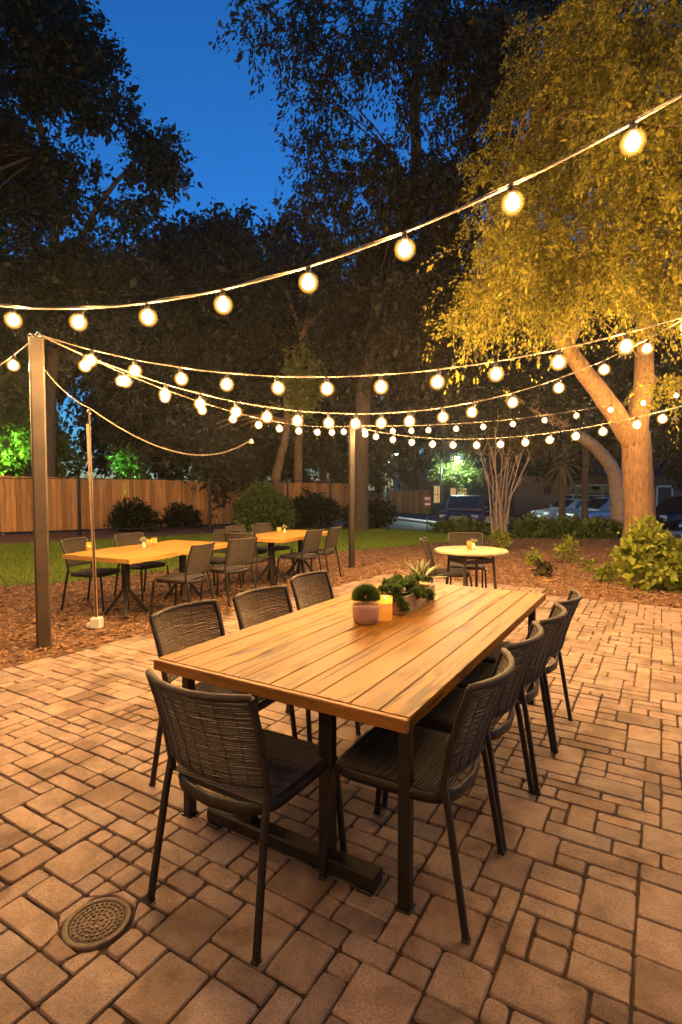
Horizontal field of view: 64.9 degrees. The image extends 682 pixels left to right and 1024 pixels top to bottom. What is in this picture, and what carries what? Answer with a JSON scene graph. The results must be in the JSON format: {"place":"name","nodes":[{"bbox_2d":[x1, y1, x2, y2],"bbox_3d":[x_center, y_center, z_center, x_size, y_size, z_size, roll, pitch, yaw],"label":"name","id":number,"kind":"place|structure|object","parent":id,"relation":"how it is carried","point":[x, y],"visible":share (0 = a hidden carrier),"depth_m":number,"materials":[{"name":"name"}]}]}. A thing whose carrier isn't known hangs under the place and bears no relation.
{"place":"outdoors","nodes":[
{"label":"outdoors","id":0,"kind":"place"},
{"bbox_2d":[0,528,491,586],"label":"lawn","id":1,"kind":"structure","parent":0,"point":[20,584],"depth_m":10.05,"materials":[{"name":"green plant"}]},
{"bbox_2d":[427,517,461,533],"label":"hedge bush","id":2,"kind":"object","parent":1,"relation":"on","point":[441,525],"visible":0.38,"depth_m":18.09,"materials":[{"name":"green plant"}]},
{"bbox_2d":[441,514,490,534],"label":"hedge bush","id":3,"kind":"object","parent":1,"relation":"on","point":[467,525],"visible":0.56,"depth_m":17.41,"materials":[{"name":"green plant"}]},
{"bbox_2d":[0,574,681,1023],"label":"paving","id":4,"kind":"structure","parent":0,"point":[572,896],"depth_m":2.13,"materials":[{"name":"brown brick"}]},
{"bbox_2d":[61,897,131,951],"bbox_3d":[-0.855,1.444,1.882,0.224,0.023,0.224,-1,3,-23],"label":"drain cover","id":5,"kind":"object","parent":4,"relation":"on","point":[99,923],"visible":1,"depth_m":1.87,"materials":[{"name":"metal"}]},
{"bbox_2d":[149,599,297,785],"bbox_3d":[-0.627,0.958,2.825,0.671,0.873,0.528,1,3,29],"label":"dining chair","id":6,"kind":"object","parent":4,"relation":"on","point":[262,703],"visible":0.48,"depth_m":2.89,"materials":[{"name":"black metal"}]},
{"bbox_2d":[145,668,346,966],"bbox_3d":[-0.359,0.994,2.039,0.528,0.873,0.671,2,3,31],"label":"dining chair","id":7,"kind":"object","parent":4,"relation":"on","point":[257,769],"visible":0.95,"depth_m":1.82,"materials":[{"name":"black metal"}]},
{"bbox_2d":[233,585,360,741],"bbox_3d":[-0.294,0.938,3.265,0.671,0.873,0.528,2,3,34],"label":"dining chair","id":8,"kind":"object","parent":4,"relation":"on","point":[267,614],"visible":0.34,"depth_m":3.42,"materials":[{"name":"black metal"}]},
{"bbox_2d":[290,570,333,610],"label":"dining chair","id":9,"kind":"object","parent":4,"relation":"on","point":[308,590],"visible":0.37,"depth_m":4.09,"materials":[{"name":"brown wicker"}]},
{"bbox_2d":[154,582,545,915],"bbox_3d":[0.319,0.999,3.131,1.220,0.761,2.449,2,3,31],"label":"dining table","id":10,"kind":"object","parent":4,"relation":"on","point":[328,661],"visible":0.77,"depth_m":2.31,"materials":[{"name":"brown wood"}]},
{"bbox_2d":[351,583,381,624],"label":"potted plant","id":11,"kind":"object","parent":10,"relation":"on","point":[366,610],"visible":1,"depth_m":2.97,"materials":[{"name":"green plant"}]},
{"bbox_2d":[377,595,391,620],"bbox_3d":[0.252,0.552,3.087,0.086,0.135,0.087,-1,3,-25],"label":"candle jar","id":12,"kind":"object","parent":10,"relation":"on","point":[385,611],"visible":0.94,"depth_m":3.05,"materials":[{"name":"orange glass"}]},
{"bbox_2d":[376,559,447,614],"bbox_3d":[0.461,0.466,3.464,0.341,0.273,0.674,2,3,31],"label":"planter trough","id":13,"kind":"object","parent":10,"relation":"on","point":[409,593],"visible":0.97,"depth_m":3.33,"materials":[{"name":"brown wood"}]},
{"bbox_2d":[318,647,514,944],"bbox_3d":[0.327,0.990,2.118,0.671,0.873,0.528,1,3,30],"label":"dining chair","id":14,"kind":"object","parent":4,"relation":"on","point":[442,761],"visible":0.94,"depth_m":1.98,"materials":[{"name":"black metal"}]},
{"bbox_2d":[419,537,472,586],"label":"dining chair","id":15,"kind":"object","parent":4,"relation":"on","point":[455,572],"visible":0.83,"depth_m":6.67,"materials":[{"name":"brown wicker"}]},
{"bbox_2d":[381,621,543,851],"bbox_3d":[0.608,0.970,2.577,0.671,0.873,0.528,2,3,33],"label":"dining chair","id":16,"kind":"object","parent":4,"relation":"on","point":[440,716],"visible":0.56,"depth_m":2.41,"materials":[{"name":"black metal"}]},
{"bbox_2d":[448,532,486,587],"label":"dining chair","id":17,"kind":"object","parent":4,"relation":"on","point":[461,536],"visible":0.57,"depth_m":7.68,"materials":[{"name":"brown wicker"}]},
{"bbox_2d":[434,546,508,588],"bbox_3d":[1.620,0.842,6.705,0.904,0.752,0.904,0,3,0],"label":"round table","id":18,"kind":"object","parent":4,"relation":"on","point":[463,555],"visible":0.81,"depth_m":6.55,"materials":[{"name":"brown metal"}]},
{"bbox_2d":[455,602,567,795],"bbox_3d":[0.883,0.951,2.979,0.671,0.873,0.528,1,3,30],"label":"dining chair","id":19,"kind":"object","parent":4,"relation":"on","point":[482,671],"visible":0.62,"depth_m":2.76,"materials":[{"name":"black metal"}]},
{"bbox_2d":[481,589,582,753],"bbox_3d":[1.157,0.932,3.407,0.671,0.873,0.528,2,3,32],"label":"dining chair","id":20,"kind":"object","parent":4,"relation":"on","point":[570,604],"visible":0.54,"depth_m":3.22,"materials":[{"name":"black metal"}]},
{"bbox_3d":[2.926,-0.626,2.347,0.124,4.278,0.118,0,3,0],"label":"light post","id":21,"kind":"object","parent":4,"relation":"on","visible":0},
{"bbox_2d":[0,93,681,327],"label":"string light","id":22,"kind":"object","parent":21,"relation":"hanging from","point":[632,142],"visible":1,"depth_m":3.15,"materials":[{"name":"white glass"}]},
{"bbox_2d":[0,490,681,587],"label":"ground","id":23,"kind":"structure","parent":0,"point":[435,512],"depth_m":22.86,"materials":[{"name":"soil"}]},
{"bbox_2d":[0,332,87,513],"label":"woodland tree","id":24,"kind":"object","parent":23,"relation":"on","point":[15,443],"visible":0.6,"depth_m":22.15,"materials":[{"name":"green plant"}]},
{"bbox_2d":[0,0,203,528],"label":"shade tree","id":25,"kind":"object","parent":23,"relation":"on","point":[51,53],"visible":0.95,"depth_m":17.10,"materials":[{"name":"green plant"}]},
{"bbox_2d":[6,236,205,494],"bbox_3d":[-11.011,-6.617,27.650,9.943,13.930,10.599,3,4,44],"label":"woodland tree","id":26,"kind":"object","parent":23,"relation":"on","point":[110,396],"visible":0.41,"depth_m":25.70,"materials":[{"name":"green plant"}]},
{"bbox_2d":[104,440,152,497],"bbox_3d":[-9.537,-1.393,24.003,2.100,3.648,2.200,-2,4,-43],"label":"lit bush","id":27,"kind":"object","parent":23,"relation":"on","point":[122,459],"visible":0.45,"depth_m":23.68,"materials":[{"name":"green plant"}]},
{"bbox_2d":[0,524,295,544],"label":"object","id":28,"kind":"object","parent":23,"relation":"on","point":[53,537],"visible":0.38,"depth_m":17.55,"materials":[{"name":"green plant"}]},
{"bbox_2d":[103,496,165,531],"bbox_3d":[-7.258,0.160,18.770,2.207,1.446,1.594,0,3,0],"label":"dark bush","id":29,"kind":"object","parent":28,"relation":"on","point":[132,515],"visible":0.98,"depth_m":18.49,"materials":[{"name":"green plant"}]},
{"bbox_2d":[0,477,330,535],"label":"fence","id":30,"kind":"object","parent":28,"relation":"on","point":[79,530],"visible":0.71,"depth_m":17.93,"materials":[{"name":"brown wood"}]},
{"bbox_2d":[158,499,202,527],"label":"dark bush","id":31,"kind":"object","parent":28,"relation":"on","point":[182,515],"visible":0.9,"depth_m":20.32,"materials":[{"name":"green plant"}]},
{"bbox_2d":[227,478,300,531],"bbox_3d":[-2.664,-0.152,18.717,2.513,2.046,2.084,0,3,0],"label":"round bush","id":32,"kind":"object","parent":28,"relation":"on","point":[261,502],"visible":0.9,"depth_m":18.33,"materials":[{"name":"green plant"}]},
{"bbox_2d":[0,475,348,534],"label":"wood fence","id":33,"kind":"object","parent":23,"relation":"on","point":[157,494],"visible":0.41,"depth_m":19.16,"materials":[{"name":"brown wood"}]},
{"bbox_2d":[0,552,382,668],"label":"mulch bed","id":34,"kind":"object","parent":23,"relation":"on","point":[56,628],"visible":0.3,"depth_m":6.85,"materials":[{"name":"brown wood"}]},
{"bbox_2d":[27,332,51,649],"bbox_3d":[-2.861,-0.146,5.098,0.136,3.069,0.133,-2,3,-31],"label":"light post","id":35,"kind":"object","parent":34,"relation":"on","point":[39,485],"visible":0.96,"depth_m":5.04,"materials":[{"name":"brown wood"}]},
{"bbox_2d":[0,335,37,368],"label":"string light","id":36,"kind":"object","parent":35,"relation":"hanging from","point":[12,364],"visible":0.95,"depth_m":5.37,"materials":[{"name":"white glass"}]},
{"bbox_2d":[45,370,88,407],"bbox_3d":[-2.768,-1.260,5.382,0.010,0.338,0.673,1,3,14],"label":"guy wire","id":37,"kind":"object","parent":35,"relation":"attached to","point":[64,391],"visible":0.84,"depth_m":5.36,"materials":[{"name":"beige metal"}]},
{"bbox_2d":[41,336,351,433],"bbox_3d":[-1.314,-1.479,7.556,0.132,0.602,5.892,2,3,31],"label":"string light","id":38,"kind":"object","parent":35,"relation":"hanging from","point":[232,419],"visible":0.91,"depth_m":7.28,"materials":[{"name":"white glass"}]},
{"bbox_2d":[38,317,681,392],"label":"string light","id":39,"kind":"object","parent":35,"relation":"hanging from","point":[558,361],"visible":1,"depth_m":4.40,"materials":[{"name":"white glass"}]},
{"bbox_2d":[39,319,681,426],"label":"string light","id":40,"kind":"object","parent":35,"relation":"hanging from","point":[297,419],"visible":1,"depth_m":5.38,"materials":[{"name":"white glass"}]},
{"bbox_2d":[60,537,121,611],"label":"dining chair","id":41,"kind":"object","parent":34,"relation":"on","point":[88,572],"visible":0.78,"depth_m":6.79,"materials":[{"name":"brown wicker"}]},
{"bbox_2d":[86,407,103,628],"bbox_3d":[-2.678,0.095,5.779,0.162,2.426,0.100,0,3,0],"label":"thin pole","id":42,"kind":"object","parent":34,"relation":"on","point":[96,621],"visible":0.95,"depth_m":5.78,"materials":[{"name":"brown metal"}]},
{"bbox_2d":[89,407,249,455],"bbox_3d":[-2.143,-1.011,7.641,0.014,0.394,3.996,1,3,16],"label":"cable","id":43,"kind":"object","parent":42,"relation":"hanging from","point":[159,446],"visible":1,"depth_m":6.80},
{"bbox_2d":[113,532,171,601],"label":"dining chair","id":44,"kind":"object","parent":34,"relation":"on","point":[141,566],"visible":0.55,"depth_m":7.53,"materials":[{"name":"wicker"}]},
{"bbox_2d":[62,540,227,617],"bbox_3d":[-2.363,0.831,6.855,1.136,0.742,1.900,1,3,25],"label":"slab table","id":45,"kind":"object","parent":34,"relation":"on","point":[126,556],"visible":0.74,"depth_m":6.39,"materials":[{"name":"brown wood"}]},
{"bbox_2d":[146,539,151,546],"bbox_3d":[-2.490,0.404,6.955,0.072,0.100,0.072,-1,3,-13],"label":"candle glass","id":46,"kind":"object","parent":45,"relation":"on","point":[148,542],"visible":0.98,"depth_m":6.92,"materials":[{"name":"orange glass"}]},
{"bbox_2d":[149,541,214,621],"bbox_3d":[-1.847,0.797,6.378,0.671,0.873,0.528,1,3,18],"label":"dining chair","id":47,"kind":"object","parent":34,"relation":"on","point":[201,556],"visible":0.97,"depth_m":6.24,"materials":[{"name":"wicker"}]},
{"bbox_2d":[189,530,242,594],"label":"dining chair","id":48,"kind":"object","parent":34,"relation":"on","point":[217,560],"visible":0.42,"depth_m":8.20,"materials":[{"name":"wicker"}]},
{"bbox_2d":[200,536,257,606],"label":"dining chair","id":49,"kind":"object","parent":34,"relation":"on","point":[233,566],"visible":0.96,"depth_m":6.93,"materials":[{"name":"brown wicker"}]},
{"bbox_2d":[225,525,267,581],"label":"dining chair","id":50,"kind":"object","parent":34,"relation":"on","point":[241,528],"visible":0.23,"depth_m":9.14,"materials":[{"name":"brown wicker"}]},
{"bbox_2d":[224,532,271,591],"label":"dining chair","id":51,"kind":"object","parent":34,"relation":"on","point":[257,559],"visible":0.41,"depth_m":7.75,"materials":[{"name":"brown wicker"}]},
{"bbox_2d":[251,523,294,575],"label":"dining chair","id":52,"kind":"object","parent":34,"relation":"on","point":[262,526],"visible":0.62,"depth_m":9.65,"materials":[{"name":"black metal"}]},
{"bbox_2d":[256,530,333,584],"bbox_3d":[-0.908,0.737,8.914,0.940,0.742,1.700,1,3,28],"label":"slab table","id":53,"kind":"object","parent":34,"relation":"on","point":[271,538],"visible":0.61,"depth_m":8.52,"materials":[{"name":"brown wood"}]},
{"bbox_2d":[275,529,323,584],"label":"dining chair","id":54,"kind":"object","parent":34,"relation":"on","point":[315,536],"visible":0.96,"depth_m":8.30,"materials":[{"name":"brown wicker"}]},
{"bbox_2d":[298,526,341,577],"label":"dining chair","id":55,"kind":"object","parent":34,"relation":"on","point":[331,540],"visible":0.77,"depth_m":8.84,"materials":[{"name":"brown wicker"}]},
{"bbox_2d":[348,425,354,568],"bbox_3d":[0.201,-0.246,10.159,0.117,2.809,0.108,-1,3,-17],"label":"light post","id":56,"kind":"object","parent":34,"relation":"on","point":[351,496],"visible":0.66,"depth_m":10.11,"materials":[{"name":"brown metal"}]},
{"bbox_2d":[358,406,680,447],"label":"string light","id":57,"kind":"object","parent":56,"relation":"hanging from","point":[662,418],"visible":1,"depth_m":7.63,"materials":[{"name":"white glass"}]},
{"bbox_2d":[359,389,680,432],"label":"string light","id":58,"kind":"object","parent":56,"relation":"hanging from","point":[483,425],"visible":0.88,"depth_m":10.47,"materials":[{"name":"white glass"}]},
{"bbox_2d":[112,197,323,519],"bbox_3d":[-6.109,-7.174,25.719,9.085,15.153,8.986,2,3,40],"label":"woodland tree","id":59,"kind":"object","parent":23,"relation":"on","point":[202,256],"visible":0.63,"depth_m":23.55,"materials":[{"name":"green plant"}]},
{"bbox_2d":[128,261,386,524],"bbox_3d":[-2.919,-4.992,22.862,10.401,11.184,8.546,0,3,0],"label":"woodland tree","id":60,"kind":"object","parent":23,"relation":"on","point":[236,465],"visible":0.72,"depth_m":22.10,"materials":[{"name":"green plant"}]},
{"bbox_2d":[269,291,327,522],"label":"tree","id":61,"kind":"object","parent":23,"relation":"on","point":[303,395],"visible":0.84,"depth_m":22.11,"materials":[{"name":"green plant"}]},
{"bbox_2d":[289,486,344,527],"bbox_3d":[-1.065,-0.169,21.350,2.574,1.724,1.922,0,3,0],"label":"dark bush","id":62,"kind":"object","parent":23,"relation":"on","point":[313,509],"visible":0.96,"depth_m":21.10,"materials":[{"name":"green plant"}]},
{"bbox_2d":[245,202,409,496],"bbox_3d":[-1.101,-7.960,29.897,10.265,16.876,9.467,0,3,0],"label":"woodland tree","id":63,"kind":"object","parent":23,"relation":"on","point":[328,452],"visible":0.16,"depth_m":28.07,"materials":[{"name":"green plant"}]},
{"bbox_2d":[341,495,397,529],"bbox_3d":[1.084,-0.007,20.538,2.290,1.527,1.684,0,3,0],"label":"dark bush","id":64,"kind":"object","parent":23,"relation":"on","point":[380,512],"visible":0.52,"depth_m":20.35,"materials":[{"name":"green plant"}]},
{"bbox_2d":[368,490,430,513],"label":"street fence","id":65,"kind":"object","parent":23,"relation":"on","point":[403,499],"visible":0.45,"depth_m":41.99,"materials":[{"name":"brown wood"}]},
{"bbox_2d":[348,272,516,511],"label":"woodland tree","id":66,"kind":"object","parent":23,"relation":"on","point":[413,460],"visible":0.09,"depth_m":41.20,"materials":[{"name":"green plant"}]},
{"bbox_2d":[390,461,478,509],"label":"house","id":67,"kind":"structure","parent":23,"relation":"on","point":[433,486],"depth_m":49.95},
{"bbox_2d":[433,485,442,503],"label":"window","id":68,"kind":"structure","parent":67,"relation":"in","point":[436,488],"depth_m":49.94,"materials":[{"name":"yellow glass"}]},
{"bbox_2d":[449,487,467,496],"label":"window","id":69,"kind":"structure","parent":67,"relation":"in","point":[452,491],"depth_m":49.95,"materials":[{"name":"yellow glass"}]},
{"bbox_2d":[208,0,674,530],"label":"mossy tree","id":70,"kind":"object","parent":23,"relation":"on","point":[384,280],"visible":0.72,"depth_m":15.22,"materials":[{"name":"green plant"}]},
{"bbox_2d":[427,450,485,494],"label":"lit tree","id":71,"kind":"object","parent":23,"relation":"on","point":[452,474],"visible":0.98,"depth_m":31.80,"materials":[{"name":"green plant"}]},
{"bbox_2d":[399,240,629,516],"bbox_3d":[12.342,-8.971,36.748,16.944,18.917,12.518,0,3,0],"label":"woodland tree","id":72,"kind":"object","parent":23,"relation":"on","point":[418,432],"visible":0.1,"depth_m":35.69,"materials":[{"name":"green plant"}]},
{"bbox_2d":[355,538,681,607],"bbox_3d":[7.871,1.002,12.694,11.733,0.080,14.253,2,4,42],"label":"planting bed","id":73,"kind":"object","parent":23,"relation":"on","point":[530,573],"visible":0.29,"depth_m":10.34,"materials":[{"name":"brown wood"}]},
{"bbox_2d":[488,528,511,549],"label":"young plant","id":74,"kind":"object","parent":73,"relation":"on","point":[498,535],"visible":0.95,"depth_m":13.01,"materials":[{"name":"green plant"}]},
{"bbox_2d":[449,398,556,537],"bbox_3d":[4.876,-1.258,16.455,3.304,4.297,2.867,0,3,0],"label":"multi stem tree","id":75,"kind":"object","parent":73,"relation":"on","point":[498,520],"visible":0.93,"depth_m":16.33,"materials":[{"name":"brown plant"}]},
{"bbox_2d":[432,340,623,524],"bbox_3d":[5.980,-2.277,17.164,5.816,6.406,4.689,2,3,31],"label":"curved oak","id":76,"kind":"object","parent":73,"relation":"on","point":[545,399],"visible":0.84,"depth_m":16.61,"materials":[{"name":"green plant"}]},
{"bbox_2d":[507,510,552,538],"bbox_3d":[6.210,0.473,17.200,2.027,1.101,1.316,0,3,0],"label":"hedge bush","id":77,"kind":"object","parent":73,"relation":"on","point":[531,527],"visible":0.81,"depth_m":16.94,"materials":[{"name":"green plant"}]},
{"bbox_2d":[524,547,543,566],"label":"young plant","id":78,"kind":"object","parent":73,"relation":"on","point":[531,561],"visible":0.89,"depth_m":10.44,"materials":[{"name":"green plant"}]},
{"bbox_2d":[531,558,557,577],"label":"young plant","id":79,"kind":"object","parent":73,"relation":"on","point":[544,569],"visible":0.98,"depth_m":9.24,"materials":[{"name":"green plant"}]},
{"bbox_2d":[417,0,681,544],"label":"live oak","id":80,"kind":"object","parent":73,"relation":"on","point":[604,89],"visible":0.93,"depth_m":6.16,"materials":[{"name":"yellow plant"}]},
{"bbox_2d":[539,509,588,538],"bbox_3d":[7.151,0.501,16.799,1.937,1.229,1.482,0,3,10],"label":"hedge bush","id":81,"kind":"object","parent":73,"relation":"on","point":[561,526],"visible":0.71,"depth_m":16.58,"materials":[{"name":"green plant"}]},
{"bbox_2d":[551,534,579,563],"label":"young plant","id":82,"kind":"object","parent":73,"relation":"on","point":[563,548],"visible":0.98,"depth_m":10.89,"materials":[{"name":"green plant"}]},
{"bbox_2d":[573,557,599,571],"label":"young plant","id":83,"kind":"object","parent":73,"relation":"on","point":[587,567],"visible":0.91,"depth_m":9.88,"materials":[{"name":"green plant"}]},
{"bbox_2d":[570,515,622,539],"bbox_3d":[8.005,0.570,16.514,1.964,1.016,1.404,0,3,0],"label":"hedge bush","id":84,"kind":"object","parent":73,"relation":"on","point":[597,527],"visible":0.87,"depth_m":16.24,"materials":[{"name":"green plant"}]},
{"bbox_2d":[590,560,617,582],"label":"young plant","id":85,"kind":"object","parent":73,"relation":"on","point":[606,572],"visible":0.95,"depth_m":8.71,"materials":[{"name":"green plant"}]},
{"bbox_2d":[609,511,681,594],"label":"shrub","id":86,"kind":"object","parent":73,"relation":"on","point":[643,551],"visible":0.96,"depth_m":8.05,"materials":[{"name":"green plant"}]},
{"bbox_2d":[643,534,681,592],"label":"shrub","id":87,"kind":"object","parent":73,"relation":"on","point":[673,572],"visible":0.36,"depth_m":7.96,"materials":[{"name":"green plant"}]},
{"bbox_2d":[539,459,581,517],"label":"palm tree","id":88,"kind":"object","parent":23,"relation":"on","point":[562,473],"visible":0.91,"depth_m":18.89,"materials":[{"name":"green plant"}]},
{"bbox_2d":[467,454,681,516],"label":"house","id":89,"kind":"structure","parent":23,"relation":"on","point":[528,494],"depth_m":37.97,"materials":[{"name":"brick"}]},
{"bbox_2d":[565,485,581,498],"bbox_3d":[16.409,-1.205,37.954,1.480,1.380,0.100,0,3,0],"label":"window","id":90,"kind":"structure","parent":89,"relation":"in","point":[570,495],"depth_m":37.97,"materials":[{"name":"grey glass"}]},
{"bbox_2d":[589,485,608,498],"bbox_3d":[18.460,-1.155,37.957,2.480,1.580,0.100,0,3,0],"label":"window","id":91,"kind":"structure","parent":89,"relation":"in","point":[595,491],"depth_m":37.96,"materials":[{"name":"glass"}]},
{"bbox_2d":[658,488,671,504],"bbox_3d":[22.886,-0.675,37.979,0.950,2.050,0.060,0,3,0],"label":"window","id":92,"kind":"structure","parent":89,"relation":"in","point":[663,493],"depth_m":37.92,"materials":[{"name":"grey glass"}]},
{"bbox_2d":[519,295,660,517],"bbox_3d":[8.977,-3.812,20.115,4.704,9.244,4.506,1,3,22],"label":"slim tree","id":93,"kind":"object","parent":23,"relation":"on","point":[619,372],"visible":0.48,"depth_m":19.25,"materials":[{"name":"green plant"}]},
{"bbox_2d":[521,227,681,496],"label":"woodland tree","id":94,"kind":"object","parent":23,"relation":"on","point":[664,449],"visible":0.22,"depth_m":31.18,"materials":[{"name":"green plant"}]},
{"bbox_2d":[0,0,681,489],"label":"sky","id":95,"kind":"structure","parent":0,"point":[200,89],"materials":[{"name":"blue"}]},
{"bbox_2d":[389,516,509,524],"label":"sidewalk","id":96,"kind":"structure","parent":0,"point":[422,520],"depth_m":29.50,"materials":[{"name":"concrete"}]},
{"bbox_2d":[303,512,672,530],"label":"road","id":97,"kind":"structure","parent":0,"point":[398,524],"depth_m":26.15,"materials":[{"name":"grey asphalt"}]},
{"bbox_2d":[395,518,435,523],"bbox_3d":[20.518,0.475,28.860,39.013,0.670,1.384,0,3,-1],"label":"kerb face","id":98,"kind":"object","parent":97,"relation":"on","point":[408,520],"visible":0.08,"depth_m":28.80},
{"bbox_2d":[424,496,430,530],"bbox_3d":[3.461,0.053,21.513,0.300,1.400,0.072,0,3,0],"label":"street sign","id":99,"kind":"object","parent":97,"relation":"on","point":[427,501],"visible":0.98,"depth_m":21.46,"materials":[{"name":"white metal"}]},
{"bbox_2d":[440,456,458,511],"bbox_3d":[6.225,-1.264,30.975,1.170,3.962,0.273,0,3,0],"label":"street lamp","id":100,"kind":"object","parent":97,"relation":"on","point":[441,479],"visible":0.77,"depth_m":30.90,"materials":[{"name":"grey metal"}]},
{"bbox_2d":[439,495,487,526],"bbox_3d":[6.011,0.030,26.004,2.212,1.680,4.751,1,3,20],"label":"parked car","id":101,"kind":"object","parent":97,"relation":"on","point":[466,506],"visible":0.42,"depth_m":25.07,"materials":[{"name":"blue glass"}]},
{"bbox_2d":[485,499,506,525],"bbox_3d":[7.708,0.068,28.008,2.158,1.500,4.651,1,3,17],"label":"parked car","id":102,"kind":"object","parent":97,"relation":"on","point":[487,517],"visible":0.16,"depth_m":27.05,"materials":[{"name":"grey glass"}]},
{"bbox_2d":[531,498,589,519],"bbox_3d":[13.362,-0.044,31.023,4.451,1.450,2.104,-1,3,-15],"label":"parked car","id":103,"kind":"object","parent":97,"relation":"on","point":[571,504],"visible":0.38,"depth_m":30.23,"materials":[{"name":"silver metal"}]},
{"bbox_2d":[556,497,609,519],"bbox_3d":[13.360,0.063,27.025,4.651,1.600,2.158,-1,3,-13],"label":"parked car","id":104,"kind":"object","parent":97,"relation":"on","point":[598,506],"visible":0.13,"depth_m":26.24,"materials":[{"name":"blue metal"}]},
{"bbox_2d":[655,496,681,530],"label":"parked car","id":105,"kind":"object","parent":97,"relation":"on","point":[668,512],"visible":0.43,"depth_m":23.77,"materials":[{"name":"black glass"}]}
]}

